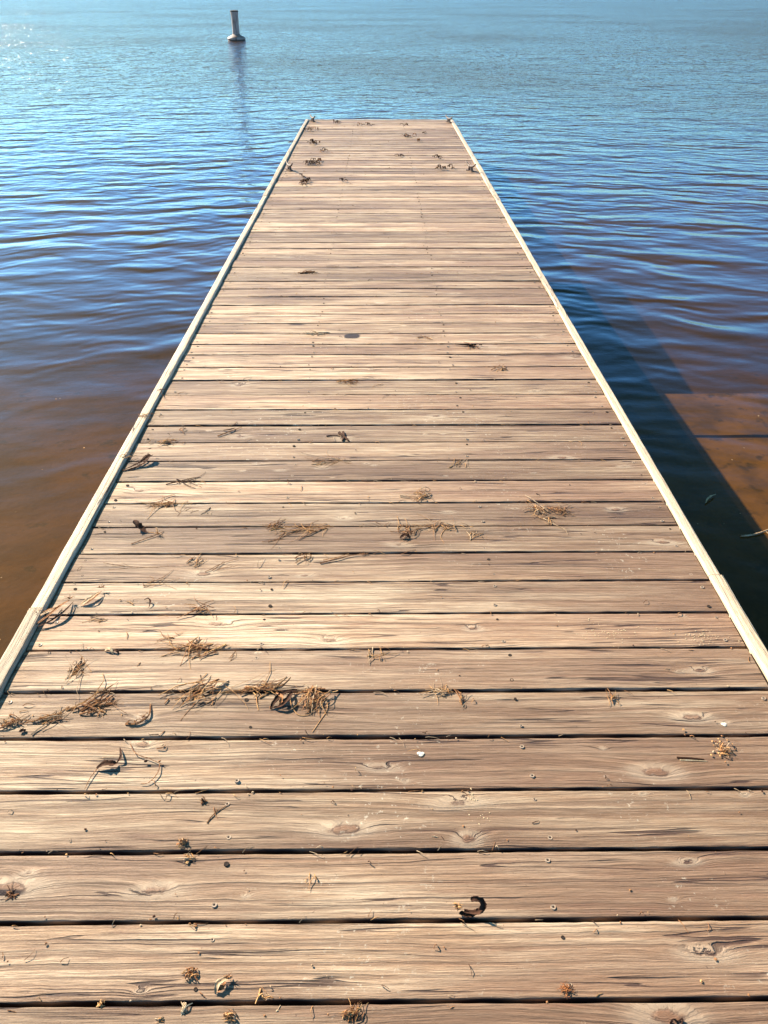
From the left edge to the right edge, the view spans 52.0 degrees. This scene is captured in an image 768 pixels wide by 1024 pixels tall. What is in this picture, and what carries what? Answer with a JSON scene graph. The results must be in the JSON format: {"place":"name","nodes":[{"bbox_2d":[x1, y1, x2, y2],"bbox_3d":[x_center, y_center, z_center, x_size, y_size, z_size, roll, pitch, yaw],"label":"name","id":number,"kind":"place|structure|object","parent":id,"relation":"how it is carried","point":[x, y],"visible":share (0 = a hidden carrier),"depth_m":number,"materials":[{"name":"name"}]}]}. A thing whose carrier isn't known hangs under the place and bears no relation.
{"place":"outdoors","nodes":[
{"label":"outdoors","id":0,"kind":"place"},
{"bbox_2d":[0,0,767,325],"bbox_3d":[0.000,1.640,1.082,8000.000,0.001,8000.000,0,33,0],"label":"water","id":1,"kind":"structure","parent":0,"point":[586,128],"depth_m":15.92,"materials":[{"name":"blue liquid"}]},
{"bbox_2d":[227,10,245,40],"bbox_3d":[-7.101,-22.964,37.863,0.880,1.955,0.880,0,33,0],"label":"marker buoy","id":2,"kind":"object","parent":1,"relation":"on","point":[235,36],"visible":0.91,"depth_m":37.61,"materials":[{"name":"plastic"}]},
{"bbox_2d":[740,529,767,536],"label":"floating twig","id":3,"kind":"object","parent":1,"relation":"on","point":[754,533],"visible":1,"depth_m":3.41,"materials":[{"name":"brown wood"}]},
{"bbox_2d":[0,257,767,658],"bbox_3d":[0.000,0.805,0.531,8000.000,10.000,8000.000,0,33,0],"label":"lake bed","id":4,"kind":"object","parent":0,"point":[88,347],"visible":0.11,"depth_m":7.69,"materials":[{"name":"brown sand"}]},
{"bbox_2d":[0,119,767,1023],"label":"dock","id":5,"kind":"object","parent":4,"relation":"on","point":[660,831],"visible":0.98,"depth_m":2.01,"materials":[{"name":"brown wood"}]},
{"bbox_2d":[1,882,18,899],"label":"dry grass tuft","id":6,"kind":"object","parent":5,"relation":"on","point":[10,895],"visible":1,"depth_m":1.53,"materials":[{"name":"brown plant"}]},
{"bbox_2d":[0,712,29,728],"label":"dry grass tuft","id":7,"kind":"object","parent":5,"relation":"on","point":[11,722],"visible":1,"depth_m":1.89,"materials":[{"name":"brown plant"}]},
{"bbox_2d":[24,699,74,734],"bbox_3d":[-0.801,0.499,1.896,0.125,0.009,0.078,-17,37,-24],"label":"dry grass tuft","id":8,"kind":"object","parent":5,"relation":"on","point":[50,717],"visible":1,"depth_m":1.90,"materials":[{"name":"brown plant"}]},
{"bbox_2d":[33,594,73,626],"bbox_3d":[-0.929,0.276,2.215,0.130,0.022,0.087,-18,37,-25],"label":"reed bundle","id":9,"kind":"object","parent":5,"relation":"on","point":[52,610],"visible":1,"depth_m":2.21,"materials":[{"name":"brown plant"}]},
{"bbox_2d":[65,656,92,694],"bbox_3d":[-0.794,0.415,2.022,0.098,0.011,0.175,0,33,0],"label":"dry grass tuft","id":10,"kind":"object","parent":5,"relation":"on","point":[77,669],"visible":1,"depth_m":2.03,"materials":[{"name":"brown plant"}]},
{"bbox_2d":[80,585,104,605],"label":"frayed leaf","id":11,"kind":"object","parent":5,"relation":"on","point":[93,596],"visible":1,"depth_m":2.27,"materials":[{"name":"brown plant"}]},
{"bbox_2d":[82,613,106,622],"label":"dry grass tuft","id":12,"kind":"object","parent":5,"relation":"on","point":[98,618],"visible":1,"depth_m":2.20,"materials":[{"name":"brown plant"}]},
{"bbox_2d":[66,673,125,716],"bbox_3d":[-0.685,0.462,1.947,0.145,0.014,0.135,14,36,20],"label":"twig tangle","id":13,"kind":"object","parent":5,"relation":"on","point":[94,703],"visible":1,"depth_m":1.93,"materials":[{"name":"brown plant"}]},
{"bbox_2d":[96,999,104,1007],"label":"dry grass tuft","id":14,"kind":"object","parent":5,"relation":"on","point":[99,1004],"visible":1,"depth_m":1.36,"materials":[{"name":"brown plant"}]},
{"bbox_2d":[85,748,121,787],"bbox_3d":[-0.631,0.575,1.776,0.034,0.012,0.121,19,38,26],"label":"bark curl","id":15,"kind":"object","parent":5,"relation":"on","point":[108,762],"visible":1,"depth_m":1.78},
{"bbox_2d":[105,647,119,653],"bbox_3d":[-0.721,0.368,2.090,0.044,0.011,0.016,8,34,12],"label":"leaf fragment","id":16,"kind":"object","parent":5,"relation":"on","point":[112,650],"visible":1,"depth_m":2.09,"materials":[{"name":"beige plant"}]},
{"bbox_2d":[103,562,168,569],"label":"dry grass tuft","id":17,"kind":"object","parent":5,"relation":"on","point":[135,566],"visible":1,"depth_m":2.41,"materials":[{"name":"brown plant"}]},
{"bbox_2d":[122,447,152,470],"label":"long dead leaf","id":18,"kind":"object","parent":5,"relation":"on","point":[145,458],"visible":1,"depth_m":2.92,"materials":[{"name":"brown plant"}]},
{"bbox_2d":[125,704,150,724],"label":"hooked twig","id":19,"kind":"object","parent":5,"relation":"on","point":[139,722],"visible":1,"depth_m":1.89,"materials":[{"name":"brown plant"}]},
{"bbox_2d":[133,520,146,532],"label":"pointed leaf","id":20,"kind":"object","parent":5,"relation":"on","point":[138,525],"visible":1,"depth_m":2.56,"materials":[{"name":"brown plant"}]},
{"bbox_2d":[130,744,164,783],"bbox_3d":[-0.531,0.562,1.801,0.075,0.008,0.128,-15,36,-21],"label":"root thread","id":21,"kind":"object","parent":5,"relation":"on","point":[151,759],"visible":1,"depth_m":1.79,"materials":[{"name":"brown plant"}]},
{"bbox_2d":[131,529,163,543],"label":"thin twig","id":22,"kind":"object","parent":5,"relation":"on","point":[148,537],"visible":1,"depth_m":2.54,"materials":[{"name":"brown wood"}]},
{"bbox_2d":[143,572,175,587],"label":"dry grass tuft","id":23,"kind":"object","parent":5,"relation":"on","point":[157,584],"visible":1,"depth_m":2.33,"materials":[{"name":"brown plant"}]},
{"bbox_2d":[148,437,177,445],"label":"dry grass tuft","id":24,"kind":"object","parent":5,"relation":"on","point":[167,441],"visible":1,"depth_m":3.07,"materials":[{"name":"brown plant"}]},
{"bbox_2d":[142,494,192,518],"bbox_3d":[-0.748,-0.024,2.688,0.182,0.009,0.126,-11,35,-17],"label":"dry grass tuft","id":25,"kind":"object","parent":5,"relation":"on","point":[168,503],"visible":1,"depth_m":2.69,"materials":[{"name":"brown plant"}]},
{"bbox_2d":[156,630,179,640],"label":"dry grass tuft","id":26,"kind":"object","parent":5,"relation":"on","point":[165,637],"visible":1,"depth_m":2.14,"materials":[{"name":"brown plant"}]},
{"bbox_2d":[176,835,187,847],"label":"dry grass tuft","id":27,"kind":"object","parent":5,"relation":"on","point":[183,841],"visible":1,"depth_m":1.62,"materials":[{"name":"brown plant"}]},
{"bbox_2d":[175,850,195,864],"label":"dry grass tuft","id":28,"kind":"object","parent":5,"relation":"on","point":[187,857],"visible":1,"depth_m":1.59,"materials":[{"name":"brown plant"}]},
{"bbox_2d":[166,471,205,487],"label":"dry grass tuft","id":29,"kind":"object","parent":5,"relation":"on","point":[184,480],"visible":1,"depth_m":2.82,"materials":[{"name":"brown plant"}]},
{"bbox_2d":[180,1002,192,1015],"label":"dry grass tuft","id":30,"kind":"object","parent":5,"relation":"on","point":[184,1005],"visible":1,"depth_m":1.36,"materials":[{"name":"beige plant"}]},
{"bbox_2d":[180,967,198,980],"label":"dry grass tuft","id":31,"kind":"object","parent":5,"relation":"on","point":[189,972],"visible":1,"depth_m":1.41,"materials":[{"name":"brown plant"}]},
{"bbox_2d":[154,633,229,669],"bbox_3d":[-0.524,0.361,2.101,0.182,0.012,0.132,18,37,25],"label":"dry grass tuft","id":32,"kind":"object","parent":5,"relation":"on","point":[195,644],"visible":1,"depth_m":2.10,"materials":[{"name":"brown plant"}]},
{"bbox_2d":[158,673,228,720],"bbox_3d":[-0.467,0.448,1.970,0.161,0.013,0.143,-25,41,-33],"label":"dry grass tuft","id":33,"kind":"object","parent":5,"relation":"on","point":[199,690],"visible":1,"depth_m":1.97,"materials":[{"name":"brown plant"}]},
{"bbox_2d":[177,598,213,617],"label":"dry grass tuft","id":34,"kind":"object","parent":5,"relation":"on","point":[200,608],"visible":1,"depth_m":2.23,"materials":[{"name":"brown plant"}]},
{"bbox_2d":[186,554,206,566],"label":"dry grass tuft","id":35,"kind":"object","parent":5,"relation":"on","point":[196,561],"visible":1,"depth_m":2.42,"materials":[{"name":"brown plant"}]},
{"bbox_2d":[207,804,228,822],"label":"dry grass tuft","id":36,"kind":"object","parent":5,"relation":"on","point":[215,812],"visible":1,"depth_m":1.68,"materials":[{"name":"brown plant"}]},
{"bbox_2d":[214,973,232,993],"bbox_3d":[-0.284,0.830,1.390,0.018,0.011,0.043,23,40,31],"label":"brown flake","id":37,"kind":"object","parent":5,"relation":"on","point":[219,982],"visible":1,"depth_m":1.39,"materials":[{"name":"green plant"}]},
{"bbox_2d":[205,558,253,571],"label":"dry grass tuft","id":38,"kind":"object","parent":5,"relation":"on","point":[224,567],"visible":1,"depth_m":2.40,"materials":[{"name":"brown plant"}]},
{"bbox_2d":[217,427,241,435],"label":"slanting twig","id":39,"kind":"object","parent":5,"relation":"on","point":[228,431],"visible":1,"depth_m":3.14,"materials":[{"name":"brown wood"}]},
{"bbox_2d":[222,1009,238,1022],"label":"dry grass tuft","id":40,"kind":"object","parent":5,"relation":"on","point":[228,1016],"visible":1,"depth_m":1.34,"materials":[{"name":"brown plant"}]},
{"bbox_2d":[221,671,290,709],"bbox_3d":[-0.315,0.440,1.985,0.160,0.009,0.122,-27,42,-35],"label":"dry grass tuft","id":41,"kind":"object","parent":5,"relation":"on","point":[248,687],"visible":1,"depth_m":1.98,"materials":[{"name":"brown plant"}]},
{"bbox_2d":[255,988,273,1003],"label":"dry grass tuft","id":42,"kind":"object","parent":5,"relation":"on","point":[259,995],"visible":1,"depth_m":1.37,"materials":[{"name":"beige plant"}]},
{"bbox_2d":[267,519,284,530],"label":"dry grass tuft","id":43,"kind":"object","parent":5,"relation":"on","point":[274,524],"visible":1,"depth_m":2.58,"materials":[{"name":"brown plant"}]},
{"bbox_2d":[270,689,296,709],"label":"curled dead leaf","id":44,"kind":"object","parent":5,"relation":"on","point":[278,696],"visible":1,"depth_m":1.94,"materials":[{"name":"brown plant"}]},
{"bbox_2d":[285,160,292,170],"bbox_3d":[-0.929,-3.395,7.730,0.040,0.082,0.194,-14,36,-20],"label":"dock cleat","id":45,"kind":"object","parent":5,"relation":"on","point":[289,168],"visible":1,"depth_m":7.72,"materials":[{"name":"metal"}]},
{"bbox_2d":[262,520,317,548],"bbox_3d":[-0.307,0.062,2.562,0.054,0.004,0.216,25,41,33],"label":"dry grass tuft","id":46,"kind":"object","parent":5,"relation":"on","point":[282,536],"visible":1,"depth_m":2.54,"materials":[{"name":"brown plant"}]},
{"bbox_2d":[295,553,312,562],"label":"dry grass tuft","id":47,"kind":"object","parent":5,"relation":"on","point":[304,557],"visible":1,"depth_m":2.44,"materials":[{"name":"brown plant"}]},
{"bbox_2d":[299,177,310,185],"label":"leaf litter clump","id":48,"kind":"object","parent":5,"relation":"on","point":[302,182],"visible":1,"depth_m":7.21,"materials":[{"name":"brown plant"}]},
{"bbox_2d":[279,522,331,539],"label":"dry grass tuft","id":49,"kind":"object","parent":5,"relation":"on","point":[306,529],"visible":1,"depth_m":2.57,"materials":[{"name":"brown plant"}]},
{"bbox_2d":[298,270,319,273],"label":"dry grass tuft","id":50,"kind":"object","parent":5,"relation":"on","point":[304,272],"visible":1,"depth_m":4.91,"materials":[{"name":"brown plant"}]},
{"bbox_2d":[290,697,327,731],"bbox_3d":[-0.187,0.487,1.916,0.098,0.004,0.120,0,33,0],"label":"loose root","id":51,"kind":"object","parent":5,"relation":"on","point":[311,712],"visible":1,"depth_m":1.92,"materials":[{"name":"brown plant"}]},
{"bbox_2d":[305,873,316,885],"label":"dry grass tuft","id":52,"kind":"object","parent":5,"relation":"on","point":[311,879],"visible":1,"depth_m":1.56,"materials":[{"name":"brown plant"}]},
{"bbox_2d":[303,158,321,165],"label":"leaf litter clump","id":53,"kind":"object","parent":5,"relation":"on","point":[312,161],"visible":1,"depth_m":8.03,"materials":[{"name":"brown plant"}]},
{"bbox_2d":[292,684,337,715],"bbox_3d":[-0.172,0.462,1.945,0.116,0.017,0.105,0,33,0],"label":"root bundle","id":54,"kind":"object","parent":5,"relation":"on","point":[310,691],"visible":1,"depth_m":1.95,"materials":[{"name":"brown plant"}]},
{"bbox_2d":[301,331,329,334],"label":"dry grass tuft","id":55,"kind":"object","parent":5,"relation":"on","point":[318,333],"visible":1,"depth_m":4.04,"materials":[{"name":"brown plant"}]},
{"bbox_2d":[298,450,350,466],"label":"dry grass tuft","id":56,"kind":"object","parent":5,"relation":"on","point":[320,462],"visible":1,"depth_m":2.94,"materials":[{"name":"brown plant"}]},
{"bbox_2d":[326,431,348,440],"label":"black twig","id":57,"kind":"object","parent":5,"relation":"on","point":[343,435],"visible":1,"depth_m":3.11,"materials":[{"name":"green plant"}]},
{"bbox_2d":[320,551,367,563],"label":"branching twig","id":58,"kind":"object","parent":5,"relation":"on","point":[341,557],"visible":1,"depth_m":2.44,"materials":[{"name":"brown wood"}]},
{"bbox_2d":[337,379,358,384],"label":"dry grass tuft","id":59,"kind":"object","parent":5,"relation":"on","point":[348,381],"visible":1,"depth_m":3.54,"materials":[{"name":"brown plant"}]},
{"bbox_2d":[341,998,368,1021],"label":"dry grass tuft","id":60,"kind":"object","parent":5,"relation":"on","point":[349,1014],"visible":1,"depth_m":1.35,"materials":[{"name":"brown plant"}]},
{"bbox_2d":[2,127,762,1022],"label":"plant crumbs","id":61,"kind":"object","parent":5,"relation":"on","point":[350,649],"visible":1,"depth_m":1.97,"materials":[{"name":"brown plant"}]},
{"bbox_2d":[367,647,397,664],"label":"dry grass tuft","id":62,"kind":"object","parent":5,"relation":"on","point":[376,655],"visible":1,"depth_m":2.08,"materials":[{"name":"brown plant"}]},
{"bbox_2d":[391,517,420,540],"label":"dry grass tuft","id":63,"kind":"object","parent":5,"relation":"on","point":[406,531],"visible":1,"depth_m":2.56,"materials":[{"name":"brown plant"}]},
{"bbox_2d":[406,487,433,501],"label":"dry grass tuft","id":64,"kind":"object","parent":5,"relation":"on","point":[420,493],"visible":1,"depth_m":2.74,"materials":[{"name":"brown plant"}]},
{"bbox_2d":[400,514,468,540],"bbox_3d":[0.173,0.041,2.587,0.188,0.012,0.162,24,40,32],"label":"dry grass tuft","id":65,"kind":"object","parent":5,"relation":"on","point":[442,525],"visible":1,"depth_m":2.58,"materials":[{"name":"brown plant"}]},
{"bbox_2d":[421,677,451,699],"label":"dry grass tuft","id":66,"kind":"object","parent":5,"relation":"on","point":[440,691],"visible":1,"depth_m":1.97,"materials":[{"name":"brown plant"}]},
{"bbox_2d":[435,164,453,168],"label":"leaf litter clump","id":67,"kind":"object","parent":5,"relation":"on","point":[443,167],"visible":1,"depth_m":7.79,"materials":[{"name":"brown plant"}]},
{"bbox_2d":[449,458,467,467],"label":"dry grass tuft","id":68,"kind":"object","parent":5,"relation":"on","point":[458,463],"visible":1,"depth_m":2.92,"materials":[{"name":"brown plant"}]},
{"bbox_2d":[454,689,468,706],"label":"dry grass tuft","id":69,"kind":"object","parent":5,"relation":"on","point":[461,699],"visible":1,"depth_m":1.96,"materials":[{"name":"brown plant"}]},
{"bbox_2d":[456,342,481,347],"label":"dry grass tuft","id":70,"kind":"object","parent":5,"relation":"on","point":[469,344],"visible":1,"depth_m":3.90,"materials":[{"name":"brown plant"}]},
{"bbox_2d":[452,896,486,917],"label":"hooked leaf","id":71,"kind":"object","parent":5,"relation":"on","point":[466,913],"visible":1,"depth_m":1.50,"materials":[{"name":"black plant"}]},
{"bbox_2d":[466,161,475,171],"bbox_3d":[0.846,-3.372,7.696,0.040,0.082,0.194,-14,36,-20],"label":"dock cleat","id":72,"kind":"object","parent":5,"relation":"on","point":[470,168],"visible":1,"depth_m":7.69,"materials":[{"name":"metal"}]},
{"bbox_2d":[466,531,482,539],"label":"dry grass tuft","id":73,"kind":"object","parent":5,"relation":"on","point":[474,533],"visible":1,"depth_m":2.55,"materials":[{"name":"brown plant"}]},
{"bbox_2d":[522,496,557,515],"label":"dry grass tuft","id":74,"kind":"object","parent":5,"relation":"on","point":[538,509],"visible":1,"depth_m":2.67,"materials":[{"name":"brown plant"}]},
{"bbox_2d":[535,515,567,533],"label":"dry grass tuft","id":75,"kind":"object","parent":5,"relation":"on","point":[543,518],"visible":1,"depth_m":2.62,"materials":[{"name":"brown plant"}]},
{"bbox_2d":[547,502,574,515],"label":"dry grass tuft","id":76,"kind":"object","parent":5,"relation":"on","point":[557,510],"visible":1,"depth_m":2.66,"materials":[{"name":"brown plant"}]},
{"bbox_2d":[557,981,575,996],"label":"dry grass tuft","id":77,"kind":"object","parent":5,"relation":"on","point":[566,988],"visible":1,"depth_m":1.38,"materials":[{"name":"brown plant"}]},
{"bbox_2d":[468,618,739,824],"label":"pale crumbs","id":78,"kind":"object","parent":5,"relation":"on","point":[622,642],"visible":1,"depth_m":2.15,"materials":[{"name":"beige plant"}]},
{"bbox_2d":[606,688,618,703],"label":"dry grass tuft","id":79,"kind":"object","parent":5,"relation":"on","point":[611,695],"visible":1,"depth_m":1.96,"materials":[{"name":"brown plant"}]},
{"bbox_2d":[677,757,706,761],"bbox_3d":[0.704,0.566,1.801,0.067,0.005,0.010,2,33,4],"label":"dark splinter","id":80,"kind":"object","parent":5,"relation":"on","point":[684,758],"visible":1,"depth_m":1.80,"materials":[{"name":"brown plant"}]},
{"bbox_2d":[710,735,738,762],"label":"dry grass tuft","id":81,"kind":"object","parent":5,"relation":"on","point":[722,750],"visible":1,"depth_m":1.82,"materials":[{"name":"brown plant"}]},
{"bbox_2d":[614,393,767,650],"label":"boat ramp","id":82,"kind":"object","parent":4,"relation":"on","point":[694,444],"visible":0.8,"depth_m":4.09,"materials":[{"name":"brown concrete"}]},
{"bbox_2d":[670,1018,682,1023],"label":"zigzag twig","id":83,"kind":"object","parent":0,"point":[675,1020],"visible":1,"depth_m":1.34,"materials":[{"name":"brown wood"}]}
]}

